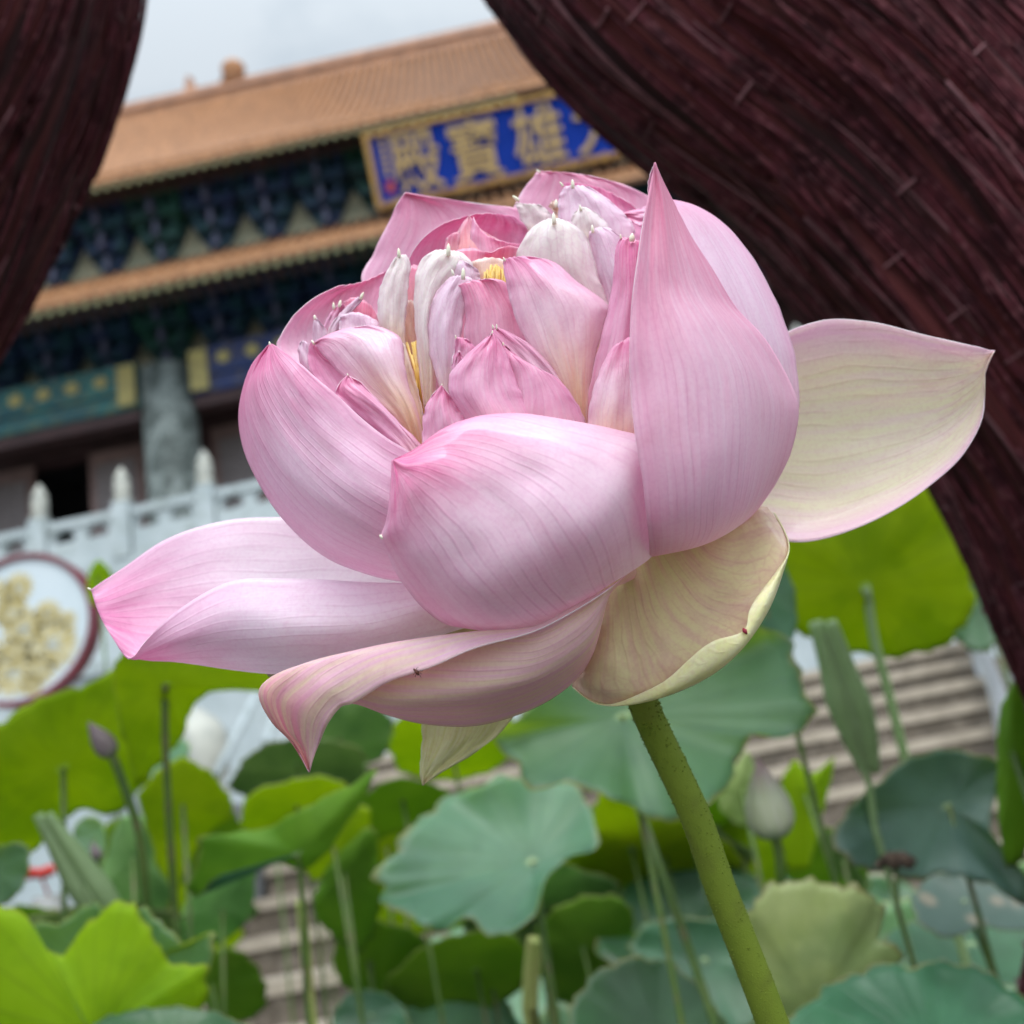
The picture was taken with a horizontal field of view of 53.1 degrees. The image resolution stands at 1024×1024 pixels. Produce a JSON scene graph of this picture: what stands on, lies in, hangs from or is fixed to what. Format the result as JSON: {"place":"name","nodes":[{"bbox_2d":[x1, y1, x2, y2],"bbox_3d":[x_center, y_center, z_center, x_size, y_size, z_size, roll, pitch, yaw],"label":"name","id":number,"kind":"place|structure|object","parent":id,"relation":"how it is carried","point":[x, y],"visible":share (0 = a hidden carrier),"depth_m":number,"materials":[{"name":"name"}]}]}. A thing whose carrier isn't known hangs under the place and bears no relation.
{"place":"outdoors","nodes":[
{"label":"outdoors","id":0,"kind":"place"},
{"bbox_2d":[0,0,147,361],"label":"tree trunk","id":1,"kind":"object","parent":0,"point":[67,67],"visible":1,"depth_m":0.79,"materials":[{"name":"brown wood"}]},
{"bbox_2d":[32,902,216,972],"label":"lotus leaf","id":2,"kind":"object","parent":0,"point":[60,937],"visible":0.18,"depth_m":0.85,"materials":[{"name":"green plant"}]},
{"bbox_2d":[182,708,268,939],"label":"stair parapet","id":3,"kind":"structure","parent":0,"point":[205,736],"depth_m":6.00,"materials":[{"name":"stone"}]},
{"bbox_2d":[124,0,496,103],"label":"sky","id":4,"kind":"structure","parent":0,"point":[181,38],"materials":[{"name":"white"}]},
{"label":"water","id":5,"kind":"structure","parent":0,"visible":0},
{"bbox_2d":[0,842,29,904],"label":"lotus leaf","id":6,"kind":"object","parent":5,"relation":"on","point":[14,865],"visible":1,"depth_m":1.00,"materials":[{"name":"green plant"}]},
{"bbox_2d":[5,904,59,916],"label":"lotus leaf","id":7,"kind":"object","parent":5,"relation":"on","point":[27,910],"visible":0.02,"depth_m":1.82,"materials":[{"name":"green plant"}]},
{"bbox_2d":[25,864,71,909],"bbox_3d":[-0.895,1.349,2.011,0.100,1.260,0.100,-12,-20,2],"label":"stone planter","id":8,"kind":"object","parent":5,"relation":"on","point":[48,900],"visible":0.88,"depth_m":2.18,"materials":[{"name":"white stone"}]},
{"bbox_2d":[0,668,152,919],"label":"lotus leaf","id":9,"kind":"object","parent":5,"relation":"on","point":[56,764],"visible":0.85,"depth_m":1.13,"materials":[{"name":"green plant"}]},
{"bbox_2d":[33,811,120,909],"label":"furled leaf","id":10,"kind":"object","parent":5,"relation":"on","point":[85,880],"visible":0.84,"depth_m":0.99,"materials":[{"name":"green plant"}]},
{"bbox_2d":[72,816,106,863],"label":"lotus leaf","id":11,"kind":"object","parent":5,"relation":"on","point":[87,830],"visible":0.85,"depth_m":1.50,"materials":[{"name":"green plant"}]},
{"bbox_2d":[67,816,122,894],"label":"lotus leaf","id":12,"kind":"object","parent":5,"relation":"on","point":[110,826],"visible":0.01,"depth_m":2.25,"materials":[{"name":"green plant"}]},
{"bbox_2d":[90,842,101,867],"bbox_3d":[-0.416,1.020,1.097,0.014,1.291,0.029,-12,-20,2],"label":"lotus bud","id":13,"kind":"object","parent":5,"relation":"on","point":[95,852],"visible":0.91,"depth_m":1.30,"materials":[{"name":"pink plant"}]},
{"bbox_2d":[87,560,119,824],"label":"lotus leaf","id":14,"kind":"object","parent":5,"relation":"on","point":[99,572],"visible":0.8,"depth_m":2.19,"materials":[{"name":"green plant"}]},
{"bbox_2d":[0,899,209,1023],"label":"lotus leaf","id":15,"kind":"object","parent":5,"relation":"on","point":[113,959],"visible":0.84,"depth_m":0.77,"materials":[{"name":"green plant"}]},
{"bbox_2d":[28,902,183,930],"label":"lotus leaf","id":16,"kind":"object","parent":5,"relation":"on","point":[162,915],"visible":0.04,"depth_m":1.35,"materials":[{"name":"green plant"}]},
{"bbox_2d":[88,722,151,912],"bbox_3d":[-0.272,0.845,0.802,0.024,1.367,0.074,-16,-20,15],"label":"lotus bud","id":17,"kind":"object","parent":5,"relation":"on","point":[104,743],"visible":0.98,"depth_m":1.00,"materials":[{"name":"green plant"}]},
{"bbox_2d":[102,814,169,909],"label":"lotus leaf","id":18,"kind":"object","parent":5,"relation":"on","point":[120,867],"visible":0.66,"depth_m":1.34,"materials":[{"name":"green plant"}]},
{"bbox_2d":[95,1005,244,1023],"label":"lotus leaf","id":19,"kind":"object","parent":5,"relation":"on","point":[178,1014],"visible":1,"depth_m":0.73,"materials":[{"name":"green plant"}]},
{"bbox_2d":[150,739,190,910],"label":"lotus leaf","id":20,"kind":"object","parent":5,"relation":"on","point":[183,747],"visible":0.14,"depth_m":1.61,"materials":[{"name":"green plant"}]},
{"bbox_2d":[170,883,185,914],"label":"lotus leaf","id":21,"kind":"object","parent":5,"relation":"on","point":[181,890],"visible":0.03,"depth_m":2.20,"materials":[{"name":"green plant"}]},
{"bbox_2d":[137,756,232,940],"bbox_3d":[-0.303,0.944,1.048,0.144,1.359,0.081,-23,-23,32],"label":"lotus leaf","id":22,"kind":"object","parent":5,"relation":"on","point":[202,804],"visible":0.89,"depth_m":1.24,"materials":[{"name":"green plant"}]},
{"bbox_2d":[112,654,269,940],"bbox_3d":[-0.214,0.797,0.780,0.210,1.421,0.096,-20,-21,24],"label":"lotus leaf","id":23,"kind":"object","parent":5,"relation":"on","point":[156,701],"visible":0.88,"depth_m":1.00,"materials":[{"name":"green plant"}]},
{"bbox_2d":[180,810,242,895],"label":"lotus leaf","id":24,"kind":"object","parent":5,"relation":"on","point":[231,825],"visible":0.05,"depth_m":1.76,"materials":[{"name":"green plant"}]},
{"bbox_2d":[180,872,256,1016],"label":"lotus leaf","id":25,"kind":"object","parent":5,"relation":"on","point":[223,912],"visible":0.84,"depth_m":1.49,"materials":[{"name":"green plant"}]},
{"bbox_2d":[180,904,258,943],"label":"lotus leaf","id":26,"kind":"object","parent":5,"relation":"on","point":[254,910],"visible":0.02,"depth_m":2.36,"materials":[{"name":"green plant"}]},
{"bbox_2d":[214,928,243,949],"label":"lotus leaf","id":27,"kind":"object","parent":5,"relation":"on","point":[232,941],"visible":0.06,"depth_m":2.86,"materials":[{"name":"green plant"}]},
{"bbox_2d":[205,946,267,1021],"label":"lotus leaf","id":28,"kind":"object","parent":5,"relation":"on","point":[246,988],"visible":0.77,"depth_m":1.49,"materials":[{"name":"green plant"}]},
{"bbox_2d":[186,769,377,1023],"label":"lotus leaf","id":29,"kind":"object","parent":5,"relation":"on","point":[302,839],"visible":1,"depth_m":0.94,"materials":[{"name":"green plant"}]},
{"bbox_2d":[239,775,347,830],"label":"lotus leaf","id":30,"kind":"object","parent":5,"relation":"on","point":[265,806],"visible":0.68,"depth_m":1.43,"materials":[{"name":"green plant"}]},
{"bbox_2d":[227,738,367,1023],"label":"lotus leaf","id":31,"kind":"object","parent":5,"relation":"on","point":[273,762],"visible":0.69,"depth_m":1.59,"materials":[{"name":"green plant"}]},
{"bbox_2d":[296,899,317,1023],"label":"lotus stalk","id":32,"kind":"object","parent":5,"relation":"on","point":[312,1002],"visible":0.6,"depth_m":1.29,"materials":[{"name":"green plant"}]},
{"bbox_2d":[316,881,336,1006],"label":"lotus leaf","id":33,"kind":"object","parent":5,"relation":"on","point":[329,961],"visible":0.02,"depth_m":2.74,"materials":[{"name":"green plant"}]},
{"bbox_2d":[305,805,371,1023],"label":"lotus leaf","id":34,"kind":"object","parent":5,"relation":"on","point":[358,822],"visible":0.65,"depth_m":1.28,"materials":[{"name":"green plant"}]},
{"bbox_2d":[313,827,380,1022],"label":"lotus leaf","id":35,"kind":"object","parent":5,"relation":"on","point":[358,860],"visible":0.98,"depth_m":1.30,"materials":[{"name":"green plant"}]},
{"bbox_2d":[322,704,393,763],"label":"lotus leaf","id":36,"kind":"object","parent":5,"relation":"on","point":[369,732],"visible":0.56,"depth_m":1.69,"materials":[{"name":"green plant"}]},
{"bbox_2d":[364,763,374,990],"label":"lotus stalk","id":37,"kind":"object","parent":5,"relation":"in","point":[370,973],"visible":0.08,"depth_m":1.38,"materials":[{"name":"green plant"}]},
{"bbox_2d":[332,989,409,1023],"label":"lotus leaf","id":38,"kind":"object","parent":5,"relation":"on","point":[381,1008],"visible":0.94,"depth_m":1.31,"materials":[{"name":"green plant"}]},
{"bbox_2d":[332,920,426,993],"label":"lotus leaf","id":39,"kind":"object","parent":5,"relation":"on","point":[389,949],"visible":0.65,"depth_m":1.38,"materials":[{"name":"green plant"}]},
{"bbox_2d":[378,830,404,923],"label":"lotus leaf","id":40,"kind":"object","parent":5,"relation":"on","point":[387,847],"visible":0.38,"depth_m":1.49,"materials":[{"name":"green plant"}]},
{"bbox_2d":[377,890,431,934],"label":"lotus leaf","id":41,"kind":"object","parent":5,"relation":"on","point":[401,919],"visible":0.09,"depth_m":1.61,"materials":[{"name":"green plant"}]},
{"bbox_2d":[360,777,450,1023],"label":"lotus leaf","id":42,"kind":"object","parent":5,"relation":"on","point":[397,805],"visible":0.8,"depth_m":1.34,"materials":[{"name":"green plant"}]},
{"bbox_2d":[350,990,519,1023],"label":"lotus leaf","id":43,"kind":"object","parent":5,"relation":"on","point":[457,1013],"visible":0.25,"depth_m":1.49,"materials":[{"name":"green plant"}]},
{"bbox_2d":[388,719,513,1023],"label":"lotus leaf","id":44,"kind":"object","parent":5,"relation":"on","point":[404,748],"visible":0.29,"depth_m":1.52,"materials":[{"name":"green plant"}]},
{"bbox_2d":[445,919,463,931],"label":"lotus leaf","id":45,"kind":"object","parent":5,"relation":"on","point":[459,923],"depth_m":2.28,"materials":[{"name":"green plant"}]},
{"bbox_2d":[384,930,525,1023],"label":"lotus leaf","id":46,"kind":"object","parent":5,"relation":"on","point":[476,967],"visible":0.98,"depth_m":1.34,"materials":[{"name":"green plant"}]},
{"bbox_2d":[370,774,599,1023],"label":"lotus leaf","id":47,"kind":"object","parent":5,"relation":"on","point":[491,856],"visible":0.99,"depth_m":1.12,"materials":[{"name":"green plant"}]},
{"bbox_2d":[431,927,546,1023],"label":"lotus leaf","id":48,"kind":"object","parent":5,"relation":"on","point":[515,1001],"visible":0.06,"depth_m":1.94,"materials":[{"name":"green plant"}]},
{"bbox_2d":[463,919,535,946],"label":"lotus leaf","id":49,"kind":"object","parent":5,"relation":"on","point":[523,933],"visible":0.11,"depth_m":1.52,"materials":[{"name":"green plant"}]},
{"bbox_2d":[522,936,541,1023],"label":"lotus stalk","id":50,"kind":"object","parent":5,"relation":"in","point":[531,982],"visible":0.95,"depth_m":1.19,"materials":[{"name":"green plant"}]},
{"bbox_2d":[88,162,994,1023],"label":"lotus flower","id":51,"kind":"object","parent":5,"relation":"on","point":[548,436],"visible":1,"depth_m":0.28,"materials":[{"name":"pink plant"}]},
{"bbox_2d":[413,667,420,676],"bbox_3d":[-0.023,0.039,0.250,0.002,0.002,0.002,-12,-20,2],"label":"insect","id":52,"kind":"object","parent":51,"relation":"attached to","point":[416,672],"visible":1,"depth_m":0.25},
{"bbox_2d":[533,858,570,1023],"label":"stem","id":53,"kind":"object","parent":5,"relation":"on","point":[544,986],"depth_m":1.42,"materials":[{"name":"green plant"}]},
{"bbox_2d":[541,1004,569,1023],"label":"lotus leaf","id":54,"kind":"object","parent":5,"relation":"on","point":[564,1014],"visible":0.09,"depth_m":2.76,"materials":[{"name":"green plant"}]},
{"bbox_2d":[525,863,627,1023],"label":"lotus leaf","id":55,"kind":"object","parent":5,"relation":"on","point":[564,883],"visible":0.28,"depth_m":1.41,"materials":[{"name":"green plant"}]},
{"bbox_2d":[535,893,635,1005],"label":"lotus leaf","id":56,"kind":"object","parent":5,"relation":"on","point":[577,927],"visible":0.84,"depth_m":1.38,"materials":[{"name":"green plant"}]},
{"bbox_2d":[568,955,726,1023],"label":"lotus leaf","id":57,"kind":"object","parent":5,"relation":"on","point":[635,989],"visible":0.91,"depth_m":0.93,"materials":[{"name":"green plant"}]},
{"bbox_2d":[566,793,742,922],"bbox_3d":[0.287,0.980,1.280,0.303,1.238,0.296,-12,-20,2],"label":"lotus leaf","id":58,"kind":"object","parent":5,"relation":"on","point":[618,854],"visible":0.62,"depth_m":1.43,"materials":[{"name":"green plant"}]},
{"bbox_2d":[494,627,817,1023],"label":"lotus leaf","id":59,"kind":"object","parent":5,"relation":"on","point":[719,719],"visible":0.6,"depth_m":0.85,"materials":[{"name":"green plant"}]},
{"bbox_2d":[590,797,732,918],"bbox_3d":[0.317,0.970,1.291,0.282,1.254,0.198,-23,-23,32],"label":"lotus leaf","id":60,"kind":"object","parent":5,"relation":"on","point":[720,819],"visible":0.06,"depth_m":1.46,"materials":[{"name":"green plant"}]},
{"bbox_2d":[594,867,760,965],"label":"lotus leaf","id":61,"kind":"object","parent":5,"relation":"on","point":[691,898],"visible":0.25,"depth_m":1.44,"materials":[{"name":"green plant"}]},
{"bbox_2d":[635,809,719,1023],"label":"lotus stalk","id":62,"kind":"object","parent":5,"relation":"on","point":[687,944],"visible":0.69,"depth_m":0.88,"materials":[{"name":"green plant"}]},
{"bbox_2d":[627,916,754,1023],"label":"lotus leaf","id":63,"kind":"object","parent":5,"relation":"on","point":[726,992],"visible":0.66,"depth_m":1.31,"materials":[{"name":"green plant"}]},
{"bbox_2d":[664,825,753,900],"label":"lotus leaf","id":64,"kind":"object","parent":5,"relation":"on","point":[746,852],"visible":0.06,"depth_m":1.47,"materials":[{"name":"green plant"}]},
{"bbox_2d":[717,751,763,891],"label":"lotus leaf","id":65,"kind":"object","parent":5,"relation":"on","point":[731,798],"visible":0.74,"depth_m":1.29,"materials":[{"name":"green plant"}]},
{"bbox_2d":[719,824,776,886],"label":"lotus leaf","id":66,"kind":"object","parent":5,"relation":"on","point":[735,833],"visible":0.35,"depth_m":1.50,"materials":[{"name":"green plant"}]},
{"bbox_2d":[483,0,1023,995],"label":"tree trunk","id":67,"kind":"object","parent":5,"relation":"on","point":[861,160],"visible":0.88,"depth_m":0.70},
{"bbox_2d":[745,759,794,883],"bbox_3d":[0.323,0.786,0.718,0.042,1.210,0.096,-12,-20,2],"label":"lotus bud","id":68,"kind":"object","parent":5,"relation":"on","point":[769,812],"visible":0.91,"depth_m":0.87,"materials":[{"name":"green plant"}]},
{"bbox_2d":[760,566,838,883],"bbox_3d":[0.343,0.703,0.780,0.106,1.398,0.016,-9,-20,-5],"label":"lotus leaf","id":69,"kind":"object","parent":5,"relation":"on","point":[781,617],"visible":0.23,"depth_m":0.99,"materials":[{"name":"green plant"}]},
{"bbox_2d":[780,757,833,872],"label":"lotus leaf","id":70,"kind":"object","parent":5,"relation":"on","point":[798,841],"visible":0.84,"depth_m":1.40,"materials":[{"name":"green plant"}]},
{"bbox_2d":[747,875,904,1017],"bbox_3d":[0.334,0.819,0.672,0.126,1.114,0.087,-20,-22,25],"label":"lotus leaf","id":71,"kind":"object","parent":5,"relation":"on","point":[813,934],"visible":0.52,"depth_m":0.83,"materials":[{"name":"green plant"}]},
{"bbox_2d":[785,826,868,886],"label":"lotus leaf","id":72,"kind":"object","parent":5,"relation":"on","point":[818,870],"visible":0.1,"depth_m":1.53,"materials":[{"name":"green plant"}]},
{"bbox_2d":[818,828,865,889],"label":"lotus leaf","id":73,"kind":"object","parent":5,"relation":"on","point":[847,872],"visible":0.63,"depth_m":1.10,"materials":[{"name":"green plant"}]},
{"bbox_2d":[809,619,917,967],"bbox_3d":[0.431,0.728,0.799,0.040,1.334,0.075,-21,-22,26],"label":"furled leaf","id":74,"kind":"object","parent":5,"relation":"on","point":[848,701],"visible":1,"depth_m":0.99,"materials":[{"name":"green plant"}]},
{"bbox_2d":[865,881,871,892],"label":"lotus leaf","id":75,"kind":"object","parent":5,"relation":"on","point":[868,884],"visible":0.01,"depth_m":2.52,"materials":[{"name":"green plant"}]},
{"bbox_2d":[874,896,883,903],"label":"lotus leaf","id":76,"kind":"object","parent":5,"relation":"on","point":[879,901],"depth_m":1.88,"materials":[{"name":"green plant"}]},
{"bbox_2d":[786,489,975,965],"bbox_3d":[0.537,0.689,0.983,0.240,1.491,0.134,-12,-20,2],"label":"lotus leaf","id":77,"kind":"object","parent":5,"relation":"on","point":[895,583],"visible":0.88,"depth_m":1.19,"materials":[{"name":"green plant"}]},
{"bbox_2d":[866,873,915,901],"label":"lotus leaf","id":78,"kind":"object","parent":5,"relation":"on","point":[879,888],"visible":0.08,"depth_m":2.72,"materials":[{"name":"green plant"}]},
{"bbox_2d":[874,851,916,967],"bbox_3d":[0.452,0.831,0.767,0.032,1.114,0.040,-24,-24,34],"label":"seed pod","id":79,"kind":"object","parent":5,"relation":"in","point":[895,861],"visible":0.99,"depth_m":0.94,"materials":[{"name":"plant"}]},
{"bbox_2d":[788,959,1023,1023],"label":"lotus leaf","id":80,"kind":"object","parent":5,"relation":"on","point":[941,991],"visible":0.99,"depth_m":0.76,"materials":[{"name":"green plant"}]},
{"bbox_2d":[831,748,1023,981],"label":"lotus leaf","id":81,"kind":"object","parent":5,"relation":"on","point":[934,809],"visible":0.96,"depth_m":1.00,"materials":[{"name":"green plant"}]},
{"bbox_2d":[878,897,1016,990],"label":"lotus leaf","id":82,"kind":"object","parent":5,"relation":"on","point":[890,923],"visible":0.02,"depth_m":1.57,"materials":[{"name":"green plant"}]},
{"bbox_2d":[883,921,1023,988],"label":"lotus leaf","id":83,"kind":"object","parent":5,"relation":"on","point":[1007,947],"visible":0.52,"depth_m":1.20,"materials":[{"name":"green plant"}]},
{"bbox_2d":[910,873,1023,970],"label":"lotus leaf","id":84,"kind":"object","parent":5,"relation":"on","point":[942,905],"visible":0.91,"depth_m":1.05,"materials":[{"name":"green plant"}]},
{"bbox_2d":[954,581,1011,688],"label":"lotus leaf","id":85,"kind":"object","parent":5,"relation":"on","point":[975,635],"visible":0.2,"depth_m":1.58,"materials":[{"name":"green plant"}]},
{"bbox_2d":[996,682,1023,868],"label":"lotus leaf","id":86,"kind":"object","parent":5,"relation":"on","point":[1010,773],"visible":0.98,"depth_m":0.95,"materials":[{"name":"green plant"}]},
{"bbox_2d":[1019,862,1023,869],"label":"lotus leaf","id":87,"kind":"object","parent":5,"relation":"on","point":[1021,864],"visible":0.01,"depth_m":1.90,"materials":[{"name":"green plant"}]},
{"label":"ground","id":88,"kind":"structure","parent":0,"visible":0},
{"bbox_2d":[0,553,143,907],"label":"round panel","id":89,"kind":"object","parent":88,"relation":"on","point":[50,626],"visible":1,"depth_m":3.75,"materials":[{"name":"white metal"}]},
{"bbox_2d":[0,553,1002,803],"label":"terrace wall","id":90,"kind":"structure","parent":88,"relation":"on","point":[226,709],"depth_m":16.44,"materials":[{"name":"white stone"}]},
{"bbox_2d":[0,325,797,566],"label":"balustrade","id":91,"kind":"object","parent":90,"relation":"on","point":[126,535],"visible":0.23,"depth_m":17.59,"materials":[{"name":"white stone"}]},
{"bbox_2d":[0,20,804,554],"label":"temple hall","id":92,"kind":"structure","parent":90,"relation":"on","point":[230,224],"depth_m":24.11,"materials":[{"name":"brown wood"}]},
{"bbox_2d":[0,466,35,554],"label":"door","id":93,"kind":"structure","parent":92,"relation":"in","point":[17,487],"depth_m":24.18,"materials":[{"name":"brown wood"}]},
{"bbox_2d":[89,443,147,536],"bbox_3d":[-9.021,0.750,23.595,1.300,4.850,0.140,-12,-20,2],"label":"door","id":94,"kind":"structure","parent":92,"relation":"in","point":[104,465],"depth_m":24.11,"materials":[{"name":"brown wood"}]},
{"bbox_2d":[143,443,148,524],"bbox_3d":[-7.869,0.520,23.566,0.950,4.850,0.100,-12,-20,2],"label":"door","id":95,"kind":"structure","parent":92,"relation":"in","point":[143,443],"depth_m":24.06,"materials":[{"name":"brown wood"}]},
{"bbox_2d":[210,423,267,508],"bbox_3d":[-6.135,0.156,23.474,1.200,4.850,0.140,-12,-20,2],"label":"door","id":96,"kind":"structure","parent":92,"relation":"in","point":[231,466],"depth_m":23.91,"materials":[{"name":"brown wood"}]},
{"bbox_2d":[362,91,624,211],"bbox_3d":[-0.049,-8.275,22.908,6.418,1.792,0.240,-12,-1,2],"label":"signboard","id":97,"kind":"object","parent":92,"relation":"attached to","point":[515,140],"visible":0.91,"depth_m":22.90,"materials":[{"name":"blue wood"}]},
{"bbox_2d":[201,642,1023,1023],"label":"staircase","id":98,"kind":"structure","parent":88,"relation":"on","point":[941,698],"depth_m":6.34,"materials":[{"name":"stone"}]},
{"bbox_2d":[212,692,258,778],"bbox_3d":[-1.229,1.838,5.099,0.043,2.534,1.145,-11,-20,2],"label":"handrail","id":99,"kind":"object","parent":98,"relation":"on","point":[221,764],"visible":0.45,"depth_m":5.06,"materials":[{"name":"white stone"}]},
{"bbox_2d":[261,720,293,1023],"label":"handrail","id":100,"kind":"object","parent":98,"relation":"on","point":[269,732],"visible":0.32,"depth_m":4.50,"materials":[{"name":"white stone"}]},
{"bbox_2d":[968,643,1013,738],"bbox_3d":[3.074,1.469,6.137,0.360,2.391,3.050,-18,-21,20],"label":"railing","id":101,"kind":"object","parent":88,"relation":"on","point":[985,667],"visible":0.13,"depth_m":5.98,"materials":[{"name":"white stone"}]},
{"bbox_2d":[993,657,1012,690],"bbox_3d":[1.297,3.950,11.523,24.000,2.020,7.500,-12,-20,2],"label":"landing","id":102,"kind":"object","parent":88,"relation":"on","point":[998,665],"depth_m":8.16,"materials":[{"name":"stone"}]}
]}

